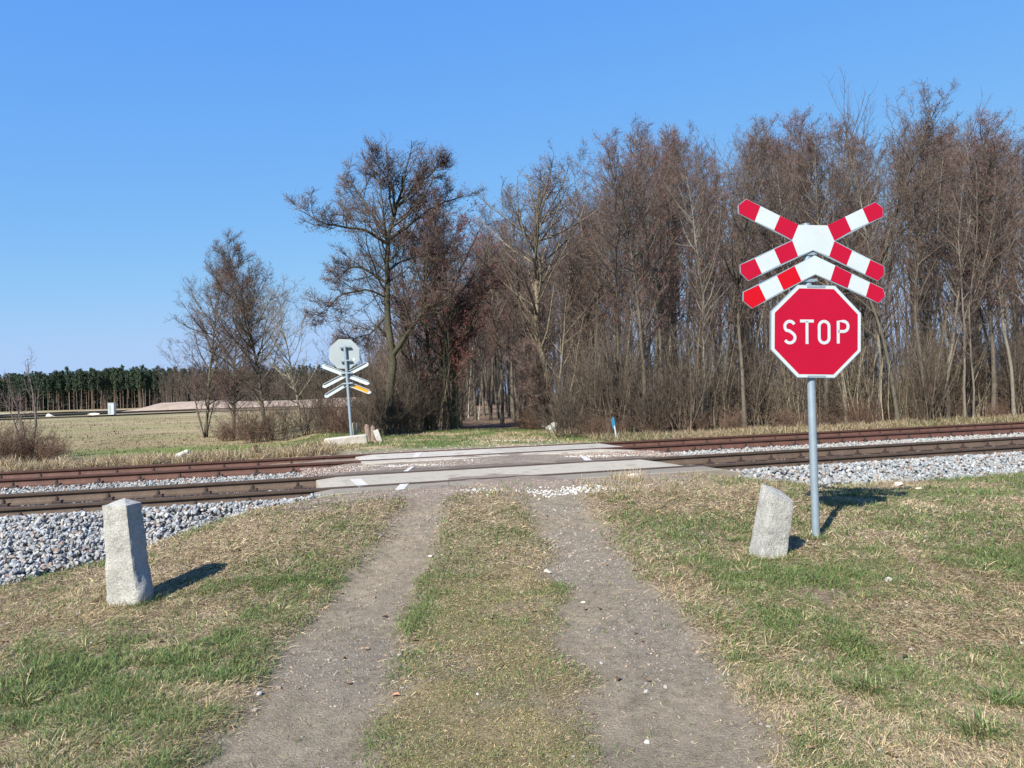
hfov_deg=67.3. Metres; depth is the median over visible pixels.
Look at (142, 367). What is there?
pine tree
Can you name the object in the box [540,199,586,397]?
alder tree
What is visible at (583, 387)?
shrub
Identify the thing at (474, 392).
alder tree
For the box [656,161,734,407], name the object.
alder tree
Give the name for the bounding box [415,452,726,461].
rubble
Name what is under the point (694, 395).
shrub
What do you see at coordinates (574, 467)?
crossing slab
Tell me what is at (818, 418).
bramble
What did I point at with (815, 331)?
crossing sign
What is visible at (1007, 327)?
alder tree
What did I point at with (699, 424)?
bramble
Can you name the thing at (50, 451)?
bramble
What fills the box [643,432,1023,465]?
ballast
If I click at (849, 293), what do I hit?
alder tree
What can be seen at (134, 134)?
sky
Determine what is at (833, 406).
shrub
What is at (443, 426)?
shrub
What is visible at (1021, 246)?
alder tree
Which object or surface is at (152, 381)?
pine tree
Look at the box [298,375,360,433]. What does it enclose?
shrub
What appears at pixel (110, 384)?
pine tree
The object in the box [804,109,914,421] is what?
alder tree
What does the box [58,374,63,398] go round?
pine tree
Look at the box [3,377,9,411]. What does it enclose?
pine tree
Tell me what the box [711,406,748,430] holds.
bramble
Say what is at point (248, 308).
alder tree
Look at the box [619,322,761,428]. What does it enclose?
shrub
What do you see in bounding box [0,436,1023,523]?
railway track
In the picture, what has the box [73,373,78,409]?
pine tree
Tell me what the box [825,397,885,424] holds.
bramble
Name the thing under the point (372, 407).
shrub
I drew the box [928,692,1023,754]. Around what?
grass tuft
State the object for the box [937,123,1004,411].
alder tree
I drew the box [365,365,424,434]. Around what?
shrub
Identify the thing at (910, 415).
shrub
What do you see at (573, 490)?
rubble
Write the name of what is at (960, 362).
shrub
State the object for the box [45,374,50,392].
pine tree
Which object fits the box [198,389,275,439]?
shrub
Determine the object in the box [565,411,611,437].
bramble
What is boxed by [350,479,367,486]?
road marking
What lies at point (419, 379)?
shrub
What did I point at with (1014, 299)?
alder tree
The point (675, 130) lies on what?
alder tree
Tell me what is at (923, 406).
shrub
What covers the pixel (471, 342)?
alder tree
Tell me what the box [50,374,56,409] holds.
pine tree
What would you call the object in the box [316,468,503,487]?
crossing slab
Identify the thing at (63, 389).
pine tree
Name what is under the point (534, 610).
leaf litter
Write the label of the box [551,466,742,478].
crossing slab
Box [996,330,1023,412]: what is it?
shrub
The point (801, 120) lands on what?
alder tree
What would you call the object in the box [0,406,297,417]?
siding track
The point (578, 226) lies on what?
alder tree
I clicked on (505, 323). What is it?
alder tree
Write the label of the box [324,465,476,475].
crossing slab
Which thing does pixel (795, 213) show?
alder tree
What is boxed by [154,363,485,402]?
distant wood
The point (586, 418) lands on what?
bramble
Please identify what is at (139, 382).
pine tree
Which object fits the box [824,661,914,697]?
grass tuft
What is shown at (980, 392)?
shrub
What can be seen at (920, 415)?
bramble
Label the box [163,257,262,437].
alder tree
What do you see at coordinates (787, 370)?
shrub
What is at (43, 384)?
pine tree
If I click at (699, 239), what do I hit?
alder tree
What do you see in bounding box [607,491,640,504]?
grass tuft
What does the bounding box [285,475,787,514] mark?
gravel
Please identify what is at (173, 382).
pine tree
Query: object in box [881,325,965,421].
shrub
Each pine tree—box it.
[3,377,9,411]
[6,376,12,407]
[12,379,17,401]
[16,376,22,402]
[21,378,27,410]
[27,378,34,410]
[33,377,36,393]
[34,371,42,390]
[38,371,42,390]
[41,378,45,410]
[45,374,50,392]
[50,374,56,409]
[53,370,60,409]
[56,378,62,409]
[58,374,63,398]
[62,377,65,409]
[64,366,69,408]
[65,373,71,409]
[71,373,77,391]
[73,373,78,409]
[78,370,84,402]
[83,370,86,408]
[84,372,88,409]
[87,367,93,399]
[92,368,97,408]
[96,371,102,405]
[100,371,106,408]
[105,368,110,404]
[108,368,111,402]
[110,368,113,387]
[111,366,117,402]
[113,373,118,390]
[116,368,121,407]
[118,370,123,389]
[120,365,124,407]
[124,370,129,407]
[128,368,134,390]
[129,372,135,407]
[134,366,139,396]
[135,368,142,407]
[139,364,145,406]
[142,372,146,389]
[144,368,148,406]
[145,370,150,405]
[150,374,156,388]
[152,376,157,391]
[153,365,159,393]
[162,371,167,402]
[167,368,171,385]
[171,370,176,401]
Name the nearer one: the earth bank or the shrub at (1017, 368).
the shrub at (1017, 368)
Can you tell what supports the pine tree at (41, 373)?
on the ground at (714, 737)
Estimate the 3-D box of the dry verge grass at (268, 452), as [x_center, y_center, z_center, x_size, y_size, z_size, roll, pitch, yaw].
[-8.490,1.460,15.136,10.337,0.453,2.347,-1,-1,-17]
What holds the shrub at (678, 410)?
on the ground at (714, 737)
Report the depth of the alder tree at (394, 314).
38.25 m
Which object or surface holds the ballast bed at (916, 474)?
on the ground at (714, 737)
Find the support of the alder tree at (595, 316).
on the ground at (714, 737)
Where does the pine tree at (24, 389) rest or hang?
on the ground at (714, 737)
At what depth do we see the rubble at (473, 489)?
9.12 m
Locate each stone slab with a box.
[175,449,188,457]
[373,429,381,440]
[546,422,559,431]
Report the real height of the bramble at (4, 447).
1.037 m
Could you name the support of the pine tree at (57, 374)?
on the ground at (714, 737)
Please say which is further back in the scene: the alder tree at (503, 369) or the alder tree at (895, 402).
the alder tree at (503, 369)
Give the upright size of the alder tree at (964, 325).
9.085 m
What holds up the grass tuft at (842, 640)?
on the ground at (714, 737)
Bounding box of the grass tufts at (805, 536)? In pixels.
[91,527,835,608]
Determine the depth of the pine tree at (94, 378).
317.30 m
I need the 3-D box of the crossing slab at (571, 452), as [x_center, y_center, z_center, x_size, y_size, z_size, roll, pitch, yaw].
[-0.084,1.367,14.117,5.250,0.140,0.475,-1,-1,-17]
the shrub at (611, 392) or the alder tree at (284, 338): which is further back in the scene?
the alder tree at (284, 338)
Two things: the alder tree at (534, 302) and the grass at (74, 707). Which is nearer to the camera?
the grass at (74, 707)
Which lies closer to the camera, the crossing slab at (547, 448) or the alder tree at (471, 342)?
the crossing slab at (547, 448)
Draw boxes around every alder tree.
[0,345,44,460]
[157,332,234,437]
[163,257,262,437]
[180,254,283,438]
[202,226,299,437]
[245,274,323,435]
[283,131,486,434]
[311,313,363,429]
[320,205,521,430]
[368,174,515,429]
[371,274,420,363]
[376,220,439,376]
[405,239,447,375]
[406,259,463,418]
[415,219,492,419]
[448,245,491,414]
[450,227,519,419]
[456,137,627,426]
[456,199,524,423]
[460,235,522,416]
[461,239,501,416]
[464,316,478,416]
[466,299,486,407]
[470,301,508,419]
[476,218,528,417]
[478,235,510,418]
[479,248,513,414]
[480,183,541,409]
[482,270,500,412]
[483,219,534,421]
[497,247,534,400]
[498,307,510,409]
[504,206,552,409]
[519,240,558,410]
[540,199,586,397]
[548,196,602,403]
[549,137,622,408]
[551,187,605,370]
[555,127,677,426]
[555,209,600,387]
[559,226,604,351]
[563,181,628,409]
[563,209,638,396]
[566,211,630,409]
[568,187,638,412]
[573,139,650,420]
[574,176,630,363]
[602,112,672,429]
[605,165,669,418]
[608,126,699,348]
[608,152,700,369]
[620,140,687,370]
[621,162,676,418]
[625,129,727,400]
[634,170,692,414]
[643,124,698,396]
[644,120,700,415]
[654,132,733,428]
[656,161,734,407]
[680,120,741,404]
[680,173,732,376]
[683,136,768,413]
[683,147,753,381]
[700,126,779,428]
[704,112,813,427]
[717,129,799,412]
[724,142,786,290]
[726,154,799,394]
[728,134,805,417]
[733,104,845,405]
[736,109,858,423]
[745,144,853,391]
[752,117,821,422]
[753,148,825,424]
[760,130,826,289]
[770,113,853,423]
[773,136,900,421]
[775,132,836,304]
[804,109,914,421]
[814,129,889,419]
[818,130,886,413]
[820,173,896,409]
[840,173,899,397]
[847,78,987,406]
[857,137,913,416]
[858,111,929,404]
[858,144,896,408]
[876,118,964,420]
[877,136,955,368]
[882,124,1002,385]
[892,120,968,338]
[901,135,966,360]
[908,133,968,367]
[911,117,1005,409]
[917,118,989,410]
[918,153,972,364]
[930,128,1006,418]
[930,132,1023,370]
[931,105,1023,416]
[931,136,999,416]
[935,113,1023,417]
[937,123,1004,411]
[938,106,1023,350]
[950,124,1023,415]
[965,136,1023,384]
[967,140,1023,341]
[968,135,1023,352]
[985,152,1023,388]
[992,125,1023,328]
[1008,138,1023,313]
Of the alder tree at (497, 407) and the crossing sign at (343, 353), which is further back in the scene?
the alder tree at (497, 407)
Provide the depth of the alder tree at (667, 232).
29.19 m
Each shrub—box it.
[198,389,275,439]
[240,393,315,440]
[247,387,319,441]
[253,383,354,435]
[288,363,336,429]
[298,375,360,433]
[328,356,382,427]
[337,379,375,432]
[338,374,400,432]
[340,370,436,435]
[353,371,397,433]
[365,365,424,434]
[365,365,463,433]
[369,373,436,433]
[369,376,474,429]
[376,340,421,428]
[381,336,451,428]
[386,360,442,431]
[420,366,470,428]
[427,343,489,425]
[445,388,466,426]
[504,365,537,420]
[513,363,611,437]
[515,359,563,418]
[530,347,593,426]
[541,356,606,435]
[547,340,619,433]
[557,310,662,433]
[562,302,666,431]
[564,326,657,418]
[584,343,690,434]
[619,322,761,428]
[627,358,691,431]
[632,304,733,431]
[636,374,708,428]
[658,302,892,427]
[683,306,773,427]
[684,350,730,428]
[706,331,773,425]
[744,359,785,423]
[768,364,817,425]
[773,355,829,424]
[779,368,865,422]
[803,375,885,424]
[822,378,852,420]
[829,306,903,422]
[831,380,916,421]
[861,313,959,419]
[877,357,913,420]
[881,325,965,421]
[886,376,954,421]
[896,308,1002,417]
[903,317,998,416]
[905,311,1007,417]
[909,327,988,415]
[931,316,1023,414]
[948,330,1005,416]
[958,325,1023,414]
[983,331,1023,415]
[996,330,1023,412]
[1011,340,1023,383]
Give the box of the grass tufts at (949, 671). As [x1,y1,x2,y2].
[9,505,1023,767]
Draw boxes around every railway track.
[0,421,1023,490]
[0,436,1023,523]
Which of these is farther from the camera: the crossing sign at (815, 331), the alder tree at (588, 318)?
the alder tree at (588, 318)
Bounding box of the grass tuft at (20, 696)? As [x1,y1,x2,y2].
[0,670,59,710]
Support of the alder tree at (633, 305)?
on the ground at (714, 737)
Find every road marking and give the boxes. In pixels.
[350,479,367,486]
[395,484,407,489]
[413,452,421,456]
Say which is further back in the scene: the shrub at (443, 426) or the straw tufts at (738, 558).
the shrub at (443, 426)
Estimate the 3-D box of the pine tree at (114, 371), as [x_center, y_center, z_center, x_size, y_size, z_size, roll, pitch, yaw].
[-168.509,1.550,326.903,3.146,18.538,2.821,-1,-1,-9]
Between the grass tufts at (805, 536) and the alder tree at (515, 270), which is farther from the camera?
the alder tree at (515, 270)
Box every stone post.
[102,498,153,606]
[749,483,793,558]
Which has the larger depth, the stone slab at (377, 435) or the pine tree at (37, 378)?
the pine tree at (37, 378)
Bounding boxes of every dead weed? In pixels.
[572,468,935,496]
[605,466,650,480]
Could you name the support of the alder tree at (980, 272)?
on the ground at (714, 737)
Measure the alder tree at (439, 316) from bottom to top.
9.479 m
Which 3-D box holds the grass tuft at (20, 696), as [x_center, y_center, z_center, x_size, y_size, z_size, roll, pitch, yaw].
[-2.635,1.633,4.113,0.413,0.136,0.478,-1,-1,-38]
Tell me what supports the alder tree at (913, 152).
on the ground at (714, 737)
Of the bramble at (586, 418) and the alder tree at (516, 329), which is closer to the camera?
the bramble at (586, 418)
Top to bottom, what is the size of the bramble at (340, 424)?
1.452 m
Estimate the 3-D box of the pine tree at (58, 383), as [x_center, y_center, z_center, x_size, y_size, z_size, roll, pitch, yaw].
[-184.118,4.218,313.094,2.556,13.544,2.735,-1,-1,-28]
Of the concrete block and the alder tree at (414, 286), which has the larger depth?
the alder tree at (414, 286)
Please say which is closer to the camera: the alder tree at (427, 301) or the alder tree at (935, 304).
the alder tree at (935, 304)
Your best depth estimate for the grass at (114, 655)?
5.18 m
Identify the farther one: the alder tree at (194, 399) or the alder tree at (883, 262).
the alder tree at (883, 262)
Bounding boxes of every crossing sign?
[322,339,370,435]
[737,199,884,537]
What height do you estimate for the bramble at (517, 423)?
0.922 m
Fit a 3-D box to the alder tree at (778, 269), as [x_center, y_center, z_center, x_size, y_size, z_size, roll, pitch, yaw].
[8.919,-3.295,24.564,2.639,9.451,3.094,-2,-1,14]
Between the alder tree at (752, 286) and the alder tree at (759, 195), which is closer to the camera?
the alder tree at (752, 286)
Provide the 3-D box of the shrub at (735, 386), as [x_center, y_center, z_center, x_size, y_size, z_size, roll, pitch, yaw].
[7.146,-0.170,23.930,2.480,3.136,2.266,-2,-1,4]
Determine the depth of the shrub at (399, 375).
24.72 m
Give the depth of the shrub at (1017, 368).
25.26 m
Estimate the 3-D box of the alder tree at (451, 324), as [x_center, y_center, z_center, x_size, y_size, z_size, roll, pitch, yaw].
[-2.061,-2.713,25.265,5.079,8.839,5.306,-1,-1,-42]
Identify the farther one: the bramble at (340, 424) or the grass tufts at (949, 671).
the bramble at (340, 424)
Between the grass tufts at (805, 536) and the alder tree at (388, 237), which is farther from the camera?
the alder tree at (388, 237)
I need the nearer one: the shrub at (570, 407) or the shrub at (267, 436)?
the shrub at (570, 407)
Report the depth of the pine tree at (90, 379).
307.94 m
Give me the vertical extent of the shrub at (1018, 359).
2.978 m
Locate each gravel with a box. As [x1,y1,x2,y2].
[11,494,1023,757]
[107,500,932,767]
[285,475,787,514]
[300,450,679,476]
[328,441,604,455]
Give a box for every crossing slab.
[314,482,459,497]
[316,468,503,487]
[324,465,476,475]
[355,449,504,459]
[361,449,636,465]
[455,476,550,484]
[474,456,648,466]
[488,460,682,474]
[492,443,622,452]
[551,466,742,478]
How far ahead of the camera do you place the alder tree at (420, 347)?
24.86 m
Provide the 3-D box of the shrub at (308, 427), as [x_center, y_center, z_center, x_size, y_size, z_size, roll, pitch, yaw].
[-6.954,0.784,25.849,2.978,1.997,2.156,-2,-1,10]
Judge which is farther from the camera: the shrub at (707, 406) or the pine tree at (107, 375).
the pine tree at (107, 375)
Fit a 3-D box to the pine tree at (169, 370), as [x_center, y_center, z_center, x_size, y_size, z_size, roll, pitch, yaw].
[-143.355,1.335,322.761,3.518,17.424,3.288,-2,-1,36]
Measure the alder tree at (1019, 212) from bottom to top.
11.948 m
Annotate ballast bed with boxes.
[0,474,268,578]
[674,452,1023,485]
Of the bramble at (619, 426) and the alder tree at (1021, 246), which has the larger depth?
the alder tree at (1021, 246)
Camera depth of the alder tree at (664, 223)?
36.80 m
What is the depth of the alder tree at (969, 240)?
31.72 m
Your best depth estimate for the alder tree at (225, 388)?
29.00 m
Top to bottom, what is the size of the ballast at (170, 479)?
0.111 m
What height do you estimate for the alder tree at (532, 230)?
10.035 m
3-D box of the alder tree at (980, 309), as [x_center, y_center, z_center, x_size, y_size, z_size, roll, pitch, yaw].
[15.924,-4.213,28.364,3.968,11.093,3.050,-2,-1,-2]
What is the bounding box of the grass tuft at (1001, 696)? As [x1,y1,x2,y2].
[938,670,1023,712]
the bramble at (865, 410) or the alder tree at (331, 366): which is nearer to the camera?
the bramble at (865, 410)
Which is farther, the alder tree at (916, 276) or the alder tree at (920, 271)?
the alder tree at (920, 271)
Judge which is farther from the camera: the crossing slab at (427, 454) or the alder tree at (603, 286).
the alder tree at (603, 286)
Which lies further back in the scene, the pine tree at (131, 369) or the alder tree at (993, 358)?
the pine tree at (131, 369)
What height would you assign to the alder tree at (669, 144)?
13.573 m
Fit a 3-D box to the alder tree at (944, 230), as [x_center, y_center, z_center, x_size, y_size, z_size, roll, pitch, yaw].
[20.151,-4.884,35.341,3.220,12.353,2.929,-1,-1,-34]
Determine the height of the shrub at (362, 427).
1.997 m
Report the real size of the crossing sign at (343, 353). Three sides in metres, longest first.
3.015 x 1.284 x 0.120 m
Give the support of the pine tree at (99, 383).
on the ground at (714, 737)
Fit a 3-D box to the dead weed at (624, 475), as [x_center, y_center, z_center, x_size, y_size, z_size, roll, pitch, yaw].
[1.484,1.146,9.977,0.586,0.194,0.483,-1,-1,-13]
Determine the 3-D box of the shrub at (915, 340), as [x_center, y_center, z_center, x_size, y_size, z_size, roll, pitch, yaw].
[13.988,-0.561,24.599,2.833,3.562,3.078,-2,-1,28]
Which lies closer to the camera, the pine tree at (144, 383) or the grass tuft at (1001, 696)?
the grass tuft at (1001, 696)
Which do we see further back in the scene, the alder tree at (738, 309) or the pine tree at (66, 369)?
the pine tree at (66, 369)
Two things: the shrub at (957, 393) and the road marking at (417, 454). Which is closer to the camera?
the road marking at (417, 454)
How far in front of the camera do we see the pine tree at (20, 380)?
313.55 m
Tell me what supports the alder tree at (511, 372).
on the ground at (714, 737)
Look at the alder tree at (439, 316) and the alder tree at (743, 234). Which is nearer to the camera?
the alder tree at (743, 234)
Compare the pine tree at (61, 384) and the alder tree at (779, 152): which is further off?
the pine tree at (61, 384)
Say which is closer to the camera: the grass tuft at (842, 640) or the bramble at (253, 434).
the grass tuft at (842, 640)
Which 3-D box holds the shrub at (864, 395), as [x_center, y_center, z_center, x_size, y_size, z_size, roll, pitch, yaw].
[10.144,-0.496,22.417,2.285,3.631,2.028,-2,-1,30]
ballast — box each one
[0,472,313,505]
[0,493,320,585]
[28,472,300,489]
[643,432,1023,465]
[730,451,1023,485]
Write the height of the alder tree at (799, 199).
9.797 m
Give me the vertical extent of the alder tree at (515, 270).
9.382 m
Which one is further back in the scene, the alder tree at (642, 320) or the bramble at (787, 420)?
the alder tree at (642, 320)
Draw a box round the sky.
[0,0,1023,404]
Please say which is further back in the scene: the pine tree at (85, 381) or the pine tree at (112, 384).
the pine tree at (112, 384)
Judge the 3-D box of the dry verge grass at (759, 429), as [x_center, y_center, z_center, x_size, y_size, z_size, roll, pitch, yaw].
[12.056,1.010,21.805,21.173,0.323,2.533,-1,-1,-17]
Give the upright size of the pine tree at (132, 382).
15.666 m
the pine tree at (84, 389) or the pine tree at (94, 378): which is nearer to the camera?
the pine tree at (94, 378)
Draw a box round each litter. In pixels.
[0,490,1023,767]
[0,504,1011,756]
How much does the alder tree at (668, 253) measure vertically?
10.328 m
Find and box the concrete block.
[324,434,367,444]
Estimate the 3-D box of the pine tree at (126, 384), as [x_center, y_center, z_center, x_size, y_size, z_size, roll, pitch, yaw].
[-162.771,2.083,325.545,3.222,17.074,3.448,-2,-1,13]
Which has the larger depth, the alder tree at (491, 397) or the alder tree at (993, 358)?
the alder tree at (491, 397)
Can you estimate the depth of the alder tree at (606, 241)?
34.96 m
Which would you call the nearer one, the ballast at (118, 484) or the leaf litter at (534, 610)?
the leaf litter at (534, 610)
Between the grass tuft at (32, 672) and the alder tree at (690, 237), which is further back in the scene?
the alder tree at (690, 237)
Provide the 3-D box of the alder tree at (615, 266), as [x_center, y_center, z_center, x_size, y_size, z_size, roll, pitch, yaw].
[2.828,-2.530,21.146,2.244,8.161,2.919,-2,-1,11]
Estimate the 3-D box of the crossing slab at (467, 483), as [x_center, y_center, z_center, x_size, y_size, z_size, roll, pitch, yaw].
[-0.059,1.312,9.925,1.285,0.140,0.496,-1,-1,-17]
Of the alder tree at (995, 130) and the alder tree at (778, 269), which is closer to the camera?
the alder tree at (778, 269)
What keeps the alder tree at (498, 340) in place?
on the ground at (714, 737)
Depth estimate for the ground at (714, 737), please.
4.92 m
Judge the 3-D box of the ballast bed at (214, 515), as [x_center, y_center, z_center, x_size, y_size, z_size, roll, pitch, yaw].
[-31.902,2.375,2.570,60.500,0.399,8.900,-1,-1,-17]
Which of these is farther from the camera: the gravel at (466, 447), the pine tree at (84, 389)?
the pine tree at (84, 389)
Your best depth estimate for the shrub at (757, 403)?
22.38 m
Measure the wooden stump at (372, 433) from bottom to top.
0.593 m
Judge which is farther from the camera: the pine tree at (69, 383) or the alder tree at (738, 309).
the pine tree at (69, 383)
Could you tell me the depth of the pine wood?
340.48 m
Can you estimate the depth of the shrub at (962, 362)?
25.46 m
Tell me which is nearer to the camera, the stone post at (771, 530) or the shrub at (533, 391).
the stone post at (771, 530)
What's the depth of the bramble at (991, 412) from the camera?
24.01 m
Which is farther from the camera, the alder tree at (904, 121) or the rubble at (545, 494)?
the alder tree at (904, 121)
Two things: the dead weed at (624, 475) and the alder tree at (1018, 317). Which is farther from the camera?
the alder tree at (1018, 317)
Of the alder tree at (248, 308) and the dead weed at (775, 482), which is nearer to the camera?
the dead weed at (775, 482)
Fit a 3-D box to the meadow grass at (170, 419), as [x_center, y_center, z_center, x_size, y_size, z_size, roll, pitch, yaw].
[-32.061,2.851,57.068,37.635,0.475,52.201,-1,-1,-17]
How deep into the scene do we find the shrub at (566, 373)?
26.00 m
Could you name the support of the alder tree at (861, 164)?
on the ground at (714, 737)
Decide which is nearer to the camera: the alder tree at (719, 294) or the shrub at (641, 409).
the shrub at (641, 409)
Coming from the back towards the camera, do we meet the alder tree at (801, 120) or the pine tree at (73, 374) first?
the pine tree at (73, 374)
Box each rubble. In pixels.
[322,463,451,469]
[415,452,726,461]
[460,486,515,493]
[518,487,574,497]
[533,483,650,499]
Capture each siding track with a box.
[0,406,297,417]
[0,407,352,419]
[0,410,127,415]
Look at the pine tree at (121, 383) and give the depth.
319.40 m
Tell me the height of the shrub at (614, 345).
3.920 m
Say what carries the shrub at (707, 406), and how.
on the ground at (714, 737)
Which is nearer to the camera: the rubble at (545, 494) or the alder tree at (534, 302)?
the rubble at (545, 494)
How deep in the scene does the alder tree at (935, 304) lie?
27.42 m
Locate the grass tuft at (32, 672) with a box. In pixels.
[3,652,72,682]
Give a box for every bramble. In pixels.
[0,414,56,460]
[0,428,43,459]
[1,420,72,459]
[1,421,28,456]
[29,435,82,461]
[205,413,252,440]
[220,403,298,442]
[298,397,369,433]
[502,405,539,428]
[507,399,546,429]
[536,398,582,428]
[557,397,616,430]
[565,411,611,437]
[591,407,640,434]
[634,407,679,432]
[677,407,712,430]
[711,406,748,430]
[765,406,802,426]
[793,408,835,426]
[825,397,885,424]
[837,399,895,422]
[877,404,907,421]
[913,409,931,418]
[936,390,985,417]
[982,397,1023,416]
[983,403,1013,417]
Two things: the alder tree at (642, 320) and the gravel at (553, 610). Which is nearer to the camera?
the gravel at (553, 610)
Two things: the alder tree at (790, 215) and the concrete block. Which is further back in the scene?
the alder tree at (790, 215)
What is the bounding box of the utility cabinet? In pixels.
[107,403,115,414]
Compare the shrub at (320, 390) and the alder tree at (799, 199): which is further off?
the shrub at (320, 390)
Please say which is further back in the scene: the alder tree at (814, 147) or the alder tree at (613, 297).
the alder tree at (613, 297)
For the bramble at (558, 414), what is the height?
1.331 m
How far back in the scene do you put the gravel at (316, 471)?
13.02 m
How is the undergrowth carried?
on the ground at (714, 737)
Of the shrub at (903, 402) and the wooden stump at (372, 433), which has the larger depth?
the shrub at (903, 402)
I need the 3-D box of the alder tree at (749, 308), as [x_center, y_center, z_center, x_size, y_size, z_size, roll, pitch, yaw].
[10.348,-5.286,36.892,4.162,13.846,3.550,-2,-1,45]
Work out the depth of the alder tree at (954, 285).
24.82 m
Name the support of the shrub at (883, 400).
on the ground at (714, 737)
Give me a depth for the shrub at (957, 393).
24.44 m
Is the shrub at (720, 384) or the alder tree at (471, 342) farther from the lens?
the alder tree at (471, 342)
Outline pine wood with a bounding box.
[0,362,376,411]
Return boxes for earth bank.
[122,397,359,411]
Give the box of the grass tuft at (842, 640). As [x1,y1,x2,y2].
[822,627,875,654]
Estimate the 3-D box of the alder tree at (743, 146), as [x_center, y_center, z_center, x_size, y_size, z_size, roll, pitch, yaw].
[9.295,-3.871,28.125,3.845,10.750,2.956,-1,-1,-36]
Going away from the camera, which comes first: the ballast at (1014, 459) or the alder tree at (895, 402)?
the ballast at (1014, 459)
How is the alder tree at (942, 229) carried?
on the ground at (714, 737)
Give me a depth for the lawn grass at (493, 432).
19.71 m
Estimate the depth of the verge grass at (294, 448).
17.87 m
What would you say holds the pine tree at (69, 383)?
on the ground at (714, 737)
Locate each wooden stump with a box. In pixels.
[364,424,370,440]
[371,426,374,440]
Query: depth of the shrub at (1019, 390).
24.73 m
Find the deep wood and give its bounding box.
[361,66,1023,413]
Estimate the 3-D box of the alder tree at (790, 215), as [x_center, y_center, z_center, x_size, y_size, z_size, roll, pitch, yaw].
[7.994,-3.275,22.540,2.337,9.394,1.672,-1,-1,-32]
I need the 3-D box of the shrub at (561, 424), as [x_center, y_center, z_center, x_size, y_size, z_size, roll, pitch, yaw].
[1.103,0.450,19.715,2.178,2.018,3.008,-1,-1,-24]
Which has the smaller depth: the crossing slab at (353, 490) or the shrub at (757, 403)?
the crossing slab at (353, 490)
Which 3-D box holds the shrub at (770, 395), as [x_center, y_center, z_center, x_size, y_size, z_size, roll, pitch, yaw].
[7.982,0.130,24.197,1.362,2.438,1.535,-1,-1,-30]
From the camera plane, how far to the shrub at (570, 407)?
21.13 m
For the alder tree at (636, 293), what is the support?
on the ground at (714, 737)
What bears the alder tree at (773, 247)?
on the ground at (714, 737)
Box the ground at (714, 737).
[0,385,1023,767]
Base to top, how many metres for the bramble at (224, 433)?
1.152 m
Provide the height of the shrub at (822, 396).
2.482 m
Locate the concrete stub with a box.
[352,423,357,434]
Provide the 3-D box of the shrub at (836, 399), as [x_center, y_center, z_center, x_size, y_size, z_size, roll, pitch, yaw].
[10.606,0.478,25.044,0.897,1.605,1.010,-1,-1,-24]
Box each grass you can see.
[0,410,347,437]
[0,438,345,471]
[0,471,1023,590]
[0,541,1023,694]
[0,654,1023,767]
[14,421,341,462]
[40,441,364,462]
[282,427,677,453]
[583,412,1023,441]
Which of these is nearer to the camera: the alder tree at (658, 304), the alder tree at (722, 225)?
the alder tree at (658, 304)
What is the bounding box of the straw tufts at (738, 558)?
[0,496,1023,767]
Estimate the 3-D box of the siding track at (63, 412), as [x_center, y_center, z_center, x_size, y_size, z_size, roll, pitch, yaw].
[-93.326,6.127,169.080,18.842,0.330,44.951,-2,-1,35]
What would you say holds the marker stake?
on the ground at (714, 737)
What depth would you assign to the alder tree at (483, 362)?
36.71 m
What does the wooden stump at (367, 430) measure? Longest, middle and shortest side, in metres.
0.635 x 0.158 x 0.158 m
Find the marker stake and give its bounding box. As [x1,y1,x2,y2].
[611,417,616,435]
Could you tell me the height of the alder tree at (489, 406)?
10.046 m
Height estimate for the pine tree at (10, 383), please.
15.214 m
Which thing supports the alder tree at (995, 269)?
on the ground at (714, 737)
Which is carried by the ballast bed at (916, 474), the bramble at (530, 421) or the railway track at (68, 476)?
the railway track at (68, 476)
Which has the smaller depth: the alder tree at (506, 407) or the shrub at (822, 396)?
the shrub at (822, 396)
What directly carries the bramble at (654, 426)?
on the ground at (714, 737)
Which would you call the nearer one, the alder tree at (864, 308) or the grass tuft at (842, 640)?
the grass tuft at (842, 640)
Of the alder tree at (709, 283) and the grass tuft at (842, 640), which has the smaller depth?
the grass tuft at (842, 640)
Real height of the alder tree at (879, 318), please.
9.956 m
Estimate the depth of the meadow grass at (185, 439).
26.49 m
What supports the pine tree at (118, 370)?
on the ground at (714, 737)
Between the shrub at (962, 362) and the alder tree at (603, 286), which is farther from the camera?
the alder tree at (603, 286)
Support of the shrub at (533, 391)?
on the ground at (714, 737)
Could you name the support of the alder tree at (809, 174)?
on the ground at (714, 737)
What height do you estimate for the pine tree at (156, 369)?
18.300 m
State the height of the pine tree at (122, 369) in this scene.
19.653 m
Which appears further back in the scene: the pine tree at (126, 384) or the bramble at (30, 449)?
the pine tree at (126, 384)
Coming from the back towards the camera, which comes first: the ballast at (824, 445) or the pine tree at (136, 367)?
the pine tree at (136, 367)
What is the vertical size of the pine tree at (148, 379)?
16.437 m
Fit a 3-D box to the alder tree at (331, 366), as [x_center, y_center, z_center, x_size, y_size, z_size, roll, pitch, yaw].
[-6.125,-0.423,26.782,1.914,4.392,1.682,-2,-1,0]
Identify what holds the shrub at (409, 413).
on the ground at (714, 737)
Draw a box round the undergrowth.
[321,284,1023,431]
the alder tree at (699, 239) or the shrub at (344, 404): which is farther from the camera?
the shrub at (344, 404)
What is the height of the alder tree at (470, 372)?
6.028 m
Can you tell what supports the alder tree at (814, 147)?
on the ground at (714, 737)
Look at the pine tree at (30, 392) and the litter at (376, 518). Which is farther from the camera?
the pine tree at (30, 392)
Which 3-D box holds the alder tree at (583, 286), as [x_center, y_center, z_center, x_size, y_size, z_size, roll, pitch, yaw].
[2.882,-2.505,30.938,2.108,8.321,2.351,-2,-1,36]
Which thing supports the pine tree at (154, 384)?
on the ground at (714, 737)
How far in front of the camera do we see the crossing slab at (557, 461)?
12.44 m
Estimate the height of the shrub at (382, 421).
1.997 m

